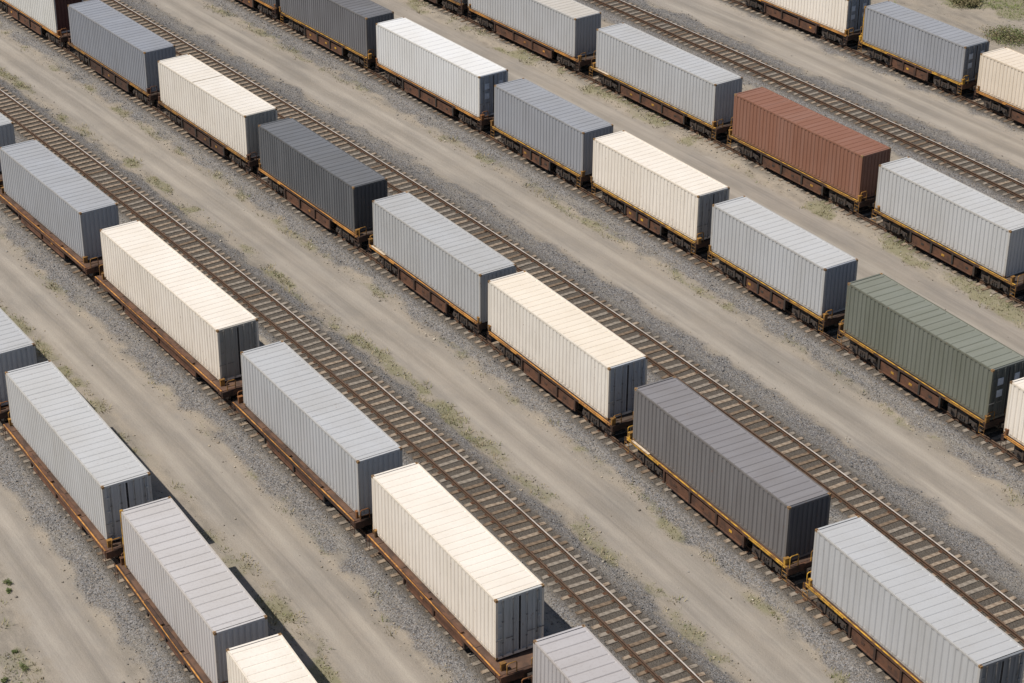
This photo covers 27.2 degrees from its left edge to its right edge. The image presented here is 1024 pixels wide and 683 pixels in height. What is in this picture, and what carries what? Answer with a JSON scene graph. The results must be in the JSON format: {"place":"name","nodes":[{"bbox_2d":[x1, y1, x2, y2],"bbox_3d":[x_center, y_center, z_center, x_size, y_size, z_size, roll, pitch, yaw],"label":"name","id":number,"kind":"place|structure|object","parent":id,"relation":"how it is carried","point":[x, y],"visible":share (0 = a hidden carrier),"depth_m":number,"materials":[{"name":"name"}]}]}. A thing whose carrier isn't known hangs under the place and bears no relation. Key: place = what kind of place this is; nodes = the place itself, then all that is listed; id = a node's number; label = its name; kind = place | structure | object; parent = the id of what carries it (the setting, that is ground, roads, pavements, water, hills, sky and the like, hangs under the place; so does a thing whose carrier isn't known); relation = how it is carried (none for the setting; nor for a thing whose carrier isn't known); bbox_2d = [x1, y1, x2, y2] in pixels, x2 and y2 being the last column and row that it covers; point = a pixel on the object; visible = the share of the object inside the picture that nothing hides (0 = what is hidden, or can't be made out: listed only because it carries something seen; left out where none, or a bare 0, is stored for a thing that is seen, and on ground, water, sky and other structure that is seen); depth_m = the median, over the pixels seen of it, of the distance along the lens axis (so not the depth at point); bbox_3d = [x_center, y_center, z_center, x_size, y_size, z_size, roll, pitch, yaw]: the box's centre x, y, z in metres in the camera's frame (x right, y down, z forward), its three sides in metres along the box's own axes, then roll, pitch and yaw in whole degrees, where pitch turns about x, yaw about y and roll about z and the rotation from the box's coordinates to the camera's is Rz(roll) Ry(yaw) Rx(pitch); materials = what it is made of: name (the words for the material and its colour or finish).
{"place":"outdoors","nodes":[
{"label":"outdoors","id":0,"kind":"place"},
{"bbox_2d":[0,490,133,682],"bbox_3d":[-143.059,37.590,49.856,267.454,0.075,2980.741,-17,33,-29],"label":"dirt road","id":1,"kind":"structure","parent":0,"point":[70,642],"depth_m":97.68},
{"bbox_2d":[0,240,430,682],"bbox_3d":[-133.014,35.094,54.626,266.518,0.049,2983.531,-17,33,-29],"label":"dirt road","id":2,"kind":"structure","parent":0,"point":[350,630],"depth_m":106.89,"materials":[{"name":"soil"}]},
{"bbox_2d":[0,35,833,682],"bbox_3d":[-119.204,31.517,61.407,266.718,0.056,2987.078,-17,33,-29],"label":"dirt road","id":3,"kind":"structure","parent":0,"point":[738,627],"depth_m":114.94,"materials":[{"name":"soil"}]},
{"bbox_2d":[0,0,1023,682],"bbox_3d":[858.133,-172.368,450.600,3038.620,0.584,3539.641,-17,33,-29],"label":"ground","id":4,"kind":"structure","parent":0,"point":[16,632],"depth_m":116.11,"materials":[{"name":"soil"}]},
{"bbox_2d":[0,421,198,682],"bbox_3d":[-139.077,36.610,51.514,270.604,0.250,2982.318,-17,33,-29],"label":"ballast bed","id":5,"kind":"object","parent":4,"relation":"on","point":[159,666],"visible":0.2,"depth_m":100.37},
{"bbox_2d":[0,417,194,678],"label":"railway track","id":6,"kind":"structure","parent":5,"relation":"on","point":[117,561],"depth_m":101.30,"materials":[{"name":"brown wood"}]},
{"bbox_2d":[0,401,9,420],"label":"flat wagon","id":7,"kind":"object","parent":6,"relation":"on","point":[4,410],"visible":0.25,"depth_m":111.05,"materials":[{"name":"metal"}]},
{"bbox_2d":[0,308,36,405],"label":"shipping container","id":8,"kind":"object","parent":7,"relation":"on","point":[17,348],"visible":0.73,"depth_m":110.93,"materials":[{"name":"metal"}]},
{"bbox_2d":[2,411,123,564],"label":"flat wagon","id":9,"kind":"object","parent":6,"relation":"on","point":[110,548],"visible":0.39,"depth_m":103.82,"materials":[{"name":"metal"}]},
{"bbox_2d":[5,360,152,541],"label":"shipping container","id":10,"kind":"object","parent":9,"relation":"on","point":[101,473],"visible":0.92,"depth_m":102.91,"materials":[{"name":"metal"}]},
{"bbox_2d":[104,483,127,538],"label":"door","id":11,"kind":"structure","parent":10,"relation":"in","point":[116,498],"depth_m":99.42,"materials":[{"name":"paint"}]},
{"bbox_2d":[127,476,150,507],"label":"door","id":12,"kind":"structure","parent":10,"relation":"in","point":[138,490],"depth_m":99.76,"materials":[{"name":"paint"}]},
{"bbox_2d":[114,552,227,682],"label":"flat wagon","id":13,"kind":"object","parent":6,"relation":"on","point":[173,641],"visible":0.32,"depth_m":94.53,"materials":[{"name":"metal"}]},
{"bbox_2d":[120,496,267,682],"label":"shipping container","id":14,"kind":"object","parent":13,"relation":"on","point":[206,605],"visible":0.93,"depth_m":92.60,"materials":[{"name":"metal"}]},
{"bbox_2d":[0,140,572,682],"bbox_3d":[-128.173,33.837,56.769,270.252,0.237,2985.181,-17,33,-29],"label":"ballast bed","id":15,"kind":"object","parent":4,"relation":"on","point":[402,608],"visible":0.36,"depth_m":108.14,"materials":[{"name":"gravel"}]},
{"bbox_2d":[0,186,527,682],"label":"railway track","id":16,"kind":"structure","parent":15,"relation":"on","point":[384,560],"depth_m":111.94,"materials":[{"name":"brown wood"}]},
{"bbox_2d":[0,171,3,186],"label":"flat wagon","id":17,"kind":"object","parent":16,"relation":"on","point":[1,178],"visible":0.04,"depth_m":137.35,"materials":[{"name":"metal"}]},
{"bbox_2d":[0,113,15,170],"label":"shipping container","id":18,"kind":"object","parent":17,"relation":"on","point":[7,135],"visible":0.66,"depth_m":137.38,"materials":[{"name":"metal"}]},
{"bbox_2d":[0,180,103,279],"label":"flat wagon","id":19,"kind":"object","parent":16,"relation":"on","point":[90,267],"visible":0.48,"depth_m":129.73,"materials":[{"name":"metal"}]},
{"bbox_2d":[0,139,118,259],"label":"shipping container","id":20,"kind":"object","parent":19,"relation":"on","point":[66,204],"visible":0.94,"depth_m":128.95,"materials":[{"name":"metal"}]},
{"bbox_2d":[94,264,242,402],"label":"flat wagon","id":21,"kind":"object","parent":16,"relation":"on","point":[186,360],"visible":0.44,"depth_m":117.86,"materials":[{"name":"metal"}]},
{"bbox_2d":[100,220,259,381],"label":"shipping container","id":22,"kind":"object","parent":21,"relation":"on","point":[207,323],"visible":0.94,"depth_m":117.04,"materials":[{"name":"metal"}]},
{"bbox_2d":[219,327,239,379],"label":"door","id":23,"kind":"structure","parent":22,"relation":"in","point":[229,346],"depth_m":113.15,"materials":[{"name":"paint"}]},
{"bbox_2d":[238,322,257,373],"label":"door","id":24,"kind":"structure","parent":22,"relation":"in","point":[247,334],"depth_m":113.43,"materials":[{"name":"paint"}]},
{"bbox_2d":[231,390,372,534],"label":"flat wagon","id":25,"kind":"object","parent":16,"relation":"on","point":[301,469],"visible":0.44,"depth_m":106.40,"materials":[{"name":"metal"}]},
{"bbox_2d":[240,340,402,517],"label":"shipping container","id":26,"kind":"object","parent":25,"relation":"on","point":[338,443],"visible":0.98,"depth_m":105.14,"materials":[{"name":"metal"}]},
{"bbox_2d":[365,529,532,682],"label":"flat wagon","id":27,"kind":"object","parent":16,"relation":"on","point":[513,667],"visible":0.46,"depth_m":94.66,"materials":[{"name":"metal"}]},
{"bbox_2d":[371,462,544,660],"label":"shipping container","id":28,"kind":"object","parent":27,"relation":"on","point":[479,580],"visible":0.95,"depth_m":94.53,"materials":[{"name":"metal"}]},
{"bbox_2d":[496,596,519,656],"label":"door","id":29,"kind":"structure","parent":28,"relation":"in","point":[508,610],"depth_m":91.63,"materials":[{"name":"paint"}]},
{"bbox_2d":[520,588,544,648],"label":"door","id":30,"kind":"structure","parent":28,"relation":"in","point":[531,602],"depth_m":92.10,"materials":[{"name":"paint"}]},
{"bbox_2d":[521,676,532,682],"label":"flat wagon","id":31,"kind":"object","parent":16,"relation":"on","point":[526,678],"visible":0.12,"depth_m":90.19,"materials":[{"name":"metal"}]},
{"bbox_2d":[533,625,638,682],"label":"shipping container","id":32,"kind":"object","parent":31,"relation":"on","point":[581,654],"visible":1,"depth_m":87.23,"materials":[{"name":"metal"}]},
{"bbox_2d":[0,80,732,682],"bbox_3d":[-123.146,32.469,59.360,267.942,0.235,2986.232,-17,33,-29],"label":"ballast bed","id":33,"kind":"object","parent":4,"relation":"on","point":[646,602],"visible":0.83,"depth_m":109.51,"materials":[{"name":"gravel"}]},
{"bbox_2d":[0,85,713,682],"bbox_3d":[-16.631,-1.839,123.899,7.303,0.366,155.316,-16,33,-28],"label":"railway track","id":34,"kind":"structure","parent":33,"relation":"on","point":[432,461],"depth_m":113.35,"materials":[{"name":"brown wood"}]},
{"bbox_2d":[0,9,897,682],"bbox_3d":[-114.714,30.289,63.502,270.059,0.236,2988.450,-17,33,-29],"label":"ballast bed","id":35,"kind":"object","parent":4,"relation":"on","point":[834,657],"visible":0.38,"depth_m":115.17,"materials":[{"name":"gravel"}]},
{"bbox_2d":[0,3,892,679],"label":"railway track","id":36,"kind":"structure","parent":35,"relation":"on","point":[514,363],"depth_m":120.49,"materials":[{"name":"brown wood"}]},
{"bbox_2d":[0,0,70,46],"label":"flat wagon","id":37,"kind":"object","parent":36,"relation":"on","point":[60,38],"visible":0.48,"depth_m":163.93,"materials":[{"name":"metal"}]},
{"bbox_2d":[5,0,83,33],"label":"shipping container","id":38,"kind":"object","parent":37,"relation":"on","point":[52,15],"visible":0.7,"depth_m":161.08,"materials":[{"name":"metal"}]},
{"bbox_2d":[67,34,159,104],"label":"flat wagon","id":39,"kind":"object","parent":36,"relation":"on","point":[125,84],"visible":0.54,"depth_m":154.19,"materials":[{"name":"metal"}]},
{"bbox_2d":[68,0,175,91],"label":"shipping container","id":40,"kind":"object","parent":39,"relation":"on","point":[126,47],"visible":0.93,"depth_m":153.11,"materials":[{"name":"metal"}]},
{"bbox_2d":[157,93,259,171],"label":"flat wagon","id":41,"kind":"object","parent":36,"relation":"on","point":[208,139],"visible":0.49,"depth_m":144.00,"materials":[{"name":"metal"}]},
{"bbox_2d":[158,54,277,158],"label":"shipping container","id":42,"kind":"object","parent":41,"relation":"on","point":[233,115],"visible":0.94,"depth_m":142.93,"materials":[{"name":"metal"}]},
{"bbox_2d":[257,159,372,247],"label":"flat wagon","id":43,"kind":"object","parent":36,"relation":"on","point":[358,237],"visible":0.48,"depth_m":133.76,"materials":[{"name":"metal"}]},
{"bbox_2d":[258,117,387,232],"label":"shipping container","id":44,"kind":"object","parent":43,"relation":"on","point":[341,186],"visible":0.97,"depth_m":132.79,"materials":[{"name":"metal"}]},
{"bbox_2d":[368,235,487,335],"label":"flat wagon","id":45,"kind":"object","parent":36,"relation":"on","point":[426,291],"visible":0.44,"depth_m":124.16,"materials":[{"name":"metal"}]},
{"bbox_2d":[372,192,515,323],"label":"shipping container","id":46,"kind":"object","parent":45,"relation":"on","point":[452,262],"visible":0.94,"depth_m":122.80,"materials":[{"name":"metal"}]},
{"bbox_2d":[487,325,633,437],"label":"flat wagon","id":47,"kind":"object","parent":36,"relation":"on","point":[558,390],"visible":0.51,"depth_m":113.72,"materials":[{"name":"metal"}]},
{"bbox_2d":[488,270,647,419],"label":"shipping container","id":48,"kind":"object","parent":47,"relation":"on","point":[598,367],"visible":0.94,"depth_m":113.01,"materials":[{"name":"metal"}]},
{"bbox_2d":[608,365,627,416],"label":"door","id":49,"kind":"structure","parent":48,"relation":"in","point":[619,376],"depth_m":109.88,"materials":[{"name":"paint"}]},
{"bbox_2d":[627,360,645,411],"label":"door","id":50,"kind":"structure","parent":48,"relation":"in","point":[636,371],"depth_m":110.23,"materials":[{"name":"paint"}]},
{"bbox_2d":[624,425,812,582],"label":"flat wagon","id":51,"kind":"object","parent":36,"relation":"on","point":[714,514],"visible":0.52,"depth_m":102.92,"materials":[{"name":"metal"}]},
{"bbox_2d":[633,376,830,560],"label":"shipping container","id":52,"kind":"object","parent":51,"relation":"on","point":[773,501],"visible":0.96,"depth_m":101.96,"materials":[{"name":"metal"}]},
{"bbox_2d":[802,571,923,682],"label":"flat wagon","id":53,"kind":"object","parent":36,"relation":"on","point":[882,657],"visible":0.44,"depth_m":94.15,"materials":[{"name":"metal"}]},
{"bbox_2d":[811,515,1023,682],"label":"shipping container","id":54,"kind":"object","parent":53,"relation":"on","point":[919,621],"visible":1,"depth_m":91.66,"materials":[{"name":"metal"}]},
{"bbox_2d":[1000,654,1023,682],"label":"door","id":55,"kind":"structure","parent":54,"relation":"in","point":[1012,667],"depth_m":87.97,"materials":[{"name":"paint"}]},
{"bbox_2d":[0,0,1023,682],"bbox_3d":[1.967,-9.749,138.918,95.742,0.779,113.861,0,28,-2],"label":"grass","id":56,"kind":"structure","parent":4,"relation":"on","point":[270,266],"depth_m":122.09,"materials":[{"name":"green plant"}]},
{"bbox_2d":[0,0,1023,682],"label":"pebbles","id":57,"kind":"object","parent":4,"relation":"on","point":[434,338],"visible":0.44,"depth_m":124.55,"materials":[{"name":"stone"}]},
{"bbox_2d":[0,0,1023,682],"bbox_3d":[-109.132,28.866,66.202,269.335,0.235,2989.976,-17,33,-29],"label":"ballast bed","id":58,"kind":"object","parent":4,"relation":"on","point":[911,502],"visible":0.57,"depth_m":118.51,"materials":[{"name":"gravel"}]},
{"bbox_2d":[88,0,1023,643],"bbox_3d":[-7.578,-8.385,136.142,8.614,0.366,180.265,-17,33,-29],"label":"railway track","id":59,"kind":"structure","parent":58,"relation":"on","point":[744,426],"depth_m":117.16,"materials":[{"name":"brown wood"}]},
{"bbox_2d":[207,0,1023,495],"bbox_3d":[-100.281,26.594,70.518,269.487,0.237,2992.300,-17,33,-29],"label":"ballast bed","id":60,"kind":"object","parent":4,"relation":"on","point":[981,458],"visible":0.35,"depth_m":129.46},
{"bbox_2d":[230,0,1023,472],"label":"railway track","id":61,"kind":"structure","parent":60,"relation":"on","point":[740,286],"depth_m":132.02,"materials":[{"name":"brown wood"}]},
{"bbox_2d":[279,7,376,67],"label":"flat wagon","id":62,"kind":"object","parent":61,"relation":"on","point":[328,42],"visible":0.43,"depth_m":160.81,"materials":[{"name":"metal"}]},
{"bbox_2d":[280,0,393,57],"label":"shipping container","id":63,"kind":"object","parent":62,"relation":"on","point":[351,24],"visible":0.92,"depth_m":158.34,"materials":[{"name":"metal"}]},
{"bbox_2d":[375,58,493,130],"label":"flat wagon","id":64,"kind":"object","parent":61,"relation":"on","point":[430,97],"visible":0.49,"depth_m":150.60,"materials":[{"name":"metal"}]},
{"bbox_2d":[376,17,507,117],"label":"shipping container","id":65,"kind":"object","parent":64,"relation":"on","point":[445,68],"visible":0.88,"depth_m":149.68,"materials":[{"name":"metal"}]},
{"bbox_2d":[479,75,493,114],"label":"door","id":66,"kind":"structure","parent":65,"relation":"in","point":[487,83],"depth_m":146.11,"materials":[{"name":"paint"}]},
{"bbox_2d":[490,117,591,187],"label":"flat wagon","id":67,"kind":"object","parent":61,"relation":"on","point":[538,157],"visible":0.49,"depth_m":141.47,"materials":[{"name":"metal"}]},
{"bbox_2d":[494,78,612,174],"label":"shipping container","id":68,"kind":"object","parent":67,"relation":"on","point":[557,128],"visible":0.96,"depth_m":140.31,"materials":[{"name":"metal"}]},
{"bbox_2d":[590,176,710,253],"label":"flat wagon","id":69,"kind":"object","parent":61,"relation":"on","point":[645,219],"visible":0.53,"depth_m":132.79,"materials":[{"name":"metal"}]},
{"bbox_2d":[592,130,729,241],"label":"shipping container","id":70,"kind":"object","parent":69,"relation":"on","point":[668,190],"visible":0.88,"depth_m":131.82,"materials":[{"name":"metal"}]},
{"bbox_2d":[698,194,713,237],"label":"door","id":71,"kind":"structure","parent":70,"relation":"in","point":[705,207],"depth_m":128.84,"materials":[{"name":"paint"}]},
{"bbox_2d":[707,245,844,332],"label":"flat wagon","id":72,"kind":"object","parent":61,"relation":"on","point":[775,297],"visible":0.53,"depth_m":123.79,"materials":[{"name":"metal"}]},
{"bbox_2d":[710,196,857,316],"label":"shipping container","id":73,"kind":"object","parent":72,"relation":"on","point":[800,265],"visible":0.97,"depth_m":122.93,"materials":[{"name":"metal"}]},
{"bbox_2d":[837,319,1006,435],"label":"flat wagon","id":74,"kind":"object","parent":61,"relation":"on","point":[913,383],"visible":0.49,"depth_m":114.44,"materials":[{"name":"metal"}]},
{"bbox_2d":[843,273,1023,419],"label":"shipping container","id":75,"kind":"object","parent":74,"relation":"on","point":[960,362],"visible":0.93,"depth_m":113.35,"materials":[{"name":"metal"}]},
{"bbox_2d":[989,367,1009,418],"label":"door","id":76,"kind":"structure","parent":75,"relation":"in","point":[1000,382],"depth_m":109.94,"materials":[{"name":"paint"}]},
{"bbox_2d":[1000,428,1023,460],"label":"flat wagon","id":77,"kind":"object","parent":61,"relation":"on","point":[1018,449],"visible":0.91,"depth_m":108.96,"materials":[{"name":"metal"}]},
{"bbox_2d":[1003,377,1023,444],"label":"shipping container","id":78,"kind":"object","parent":77,"relation":"on","point":[1014,421],"visible":1,"depth_m":108.13,"materials":[{"name":"metal"}]},
{"bbox_2d":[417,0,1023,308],"bbox_3d":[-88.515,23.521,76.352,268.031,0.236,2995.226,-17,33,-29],"label":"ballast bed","id":79,"kind":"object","parent":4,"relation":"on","point":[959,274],"visible":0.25,"depth_m":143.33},
{"bbox_2d":[419,0,1023,311],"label":"railway track","id":80,"kind":"structure","parent":79,"relation":"on","point":[900,238],"depth_m":144.68,"materials":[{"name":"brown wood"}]},
{"bbox_2d":[468,4,595,70],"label":"flat wagon","id":81,"kind":"object","parent":80,"relation":"on","point":[535,45],"visible":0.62,"depth_m":160.78,"materials":[{"name":"metal"}]},
{"bbox_2d":[468,0,600,57],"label":"shipping container","id":82,"kind":"object","parent":81,"relation":"on","point":[570,27],"visible":0.99,"depth_m":158.34,"materials":[{"name":"metal"}]},
{"bbox_2d":[589,58,732,139],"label":"flat wagon","id":83,"kind":"object","parent":80,"relation":"on","point":[713,130],"visible":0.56,"depth_m":149.76,"materials":[{"name":"metal"}]},
{"bbox_2d":[596,23,742,124],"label":"shipping container","id":84,"kind":"object","parent":83,"relation":"on","point":[689,83],"visible":0.98,"depth_m":148.75,"materials":[{"name":"metal"}]},
{"bbox_2d":[727,126,876,212],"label":"flat wagon","id":85,"kind":"object","parent":80,"relation":"on","point":[798,176],"visible":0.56,"depth_m":138.96,"materials":[{"name":"metal"}]},
{"bbox_2d":[732,87,890,199],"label":"shipping container","id":86,"kind":"object","parent":85,"relation":"on","point":[839,156],"visible":0.98,"depth_m":137.97,"materials":[{"name":"metal"}]},
{"bbox_2d":[871,201,1023,297],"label":"flat wagon","id":87,"kind":"object","parent":80,"relation":"on","point":[1011,285],"visible":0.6,"depth_m":128.59,"materials":[{"name":"metal"}]},
{"bbox_2d":[875,156,1023,277],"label":"shipping container","id":88,"kind":"object","parent":87,"relation":"on","point":[980,228],"visible":1,"depth_m":128.17,"materials":[{"name":"metal"}]},
{"bbox_2d":[574,0,1023,212],"bbox_3d":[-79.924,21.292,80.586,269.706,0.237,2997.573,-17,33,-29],"label":"ballast bed","id":89,"kind":"object","parent":4,"relation":"on","point":[887,112],"visible":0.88,"depth_m":153.23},
{"bbox_2d":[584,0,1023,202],"bbox_3d":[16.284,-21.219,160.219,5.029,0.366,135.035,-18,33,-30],"label":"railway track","id":90,"kind":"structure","parent":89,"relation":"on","point":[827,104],"depth_m":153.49,"materials":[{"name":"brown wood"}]},
{"bbox_2d":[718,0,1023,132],"bbox_3d":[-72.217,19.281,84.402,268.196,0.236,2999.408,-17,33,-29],"label":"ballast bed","id":91,"kind":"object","parent":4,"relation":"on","point":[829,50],"visible":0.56,"depth_m":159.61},
{"bbox_2d":[722,0,1023,127],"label":"railway track","id":92,"kind":"structure","parent":91,"relation":"on","point":[943,89],"depth_m":159.80,"materials":[{"name":"brown wood"}]},
{"bbox_2d":[744,0,862,45],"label":"flat wagon","id":93,"kind":"object","parent":92,"relation":"on","point":[793,18],"visible":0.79,"depth_m":165.33,"materials":[{"name":"metal"}]},
{"bbox_2d":[765,0,870,32],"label":"shipping container","id":94,"kind":"object","parent":93,"relation":"on","point":[840,15],"visible":0.76,"depth_m":162.43,"materials":[{"name":"metal"}]},
{"bbox_2d":[858,33,977,93],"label":"flat wagon","id":95,"kind":"object","parent":92,"relation":"on","point":[913,69],"visible":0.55,"depth_m":156.31,"materials":[{"name":"metal"}]},
{"bbox_2d":[861,0,989,82],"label":"shipping container","id":96,"kind":"object","parent":95,"relation":"on","point":[937,46],"visible":0.94,"depth_m":155.42,"materials":[{"name":"metal"}]},
{"bbox_2d":[973,86,1023,123],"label":"flat wagon","id":97,"kind":"object","parent":92,"relation":"on","point":[1010,110],"visible":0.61,"depth_m":150.23,"materials":[{"name":"metal"}]},
{"bbox_2d":[976,47,1023,109],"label":"shipping container","id":98,"kind":"object","parent":97,"relation":"on","point":[1001,74],"visible":1,"depth_m":149.58,"materials":[{"name":"metal"}]},
{"bbox_2d":[974,24,1023,47],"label":"shrub","id":99,"kind":"object","parent":4,"relation":"on","point":[1001,31],"visible":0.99,"depth_m":165.04,"materials":[{"name":"green plant"}]},
{"bbox_2d":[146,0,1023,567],"bbox_3d":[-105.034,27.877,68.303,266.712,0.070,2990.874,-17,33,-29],"label":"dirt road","id":100,"kind":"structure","parent":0,"point":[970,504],"depth_m":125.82,"materials":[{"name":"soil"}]},
{"bbox_2d":[371,0,1023,355],"bbox_3d":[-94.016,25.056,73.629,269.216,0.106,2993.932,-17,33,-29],"label":"dirt road","id":101,"kind":"structure","parent":0,"point":[873,259],"depth_m":138.97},
{"bbox_2d":[647,0,1023,167],"bbox_3d":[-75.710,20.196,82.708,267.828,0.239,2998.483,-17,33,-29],"label":"dirt road","id":102,"kind":"structure","parent":0,"point":[963,126],"depth_m":158.03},
{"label":"flat wagon","id":103,"kind":"object","parent":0,"visible":0},
{"bbox_2d":[226,633,316,682],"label":"shipping container","id":104,"kind":"object","parent":103,"relation":"on","point":[273,659],"visible":1,"depth_m":86.91,"materials":[{"name":"metal"}]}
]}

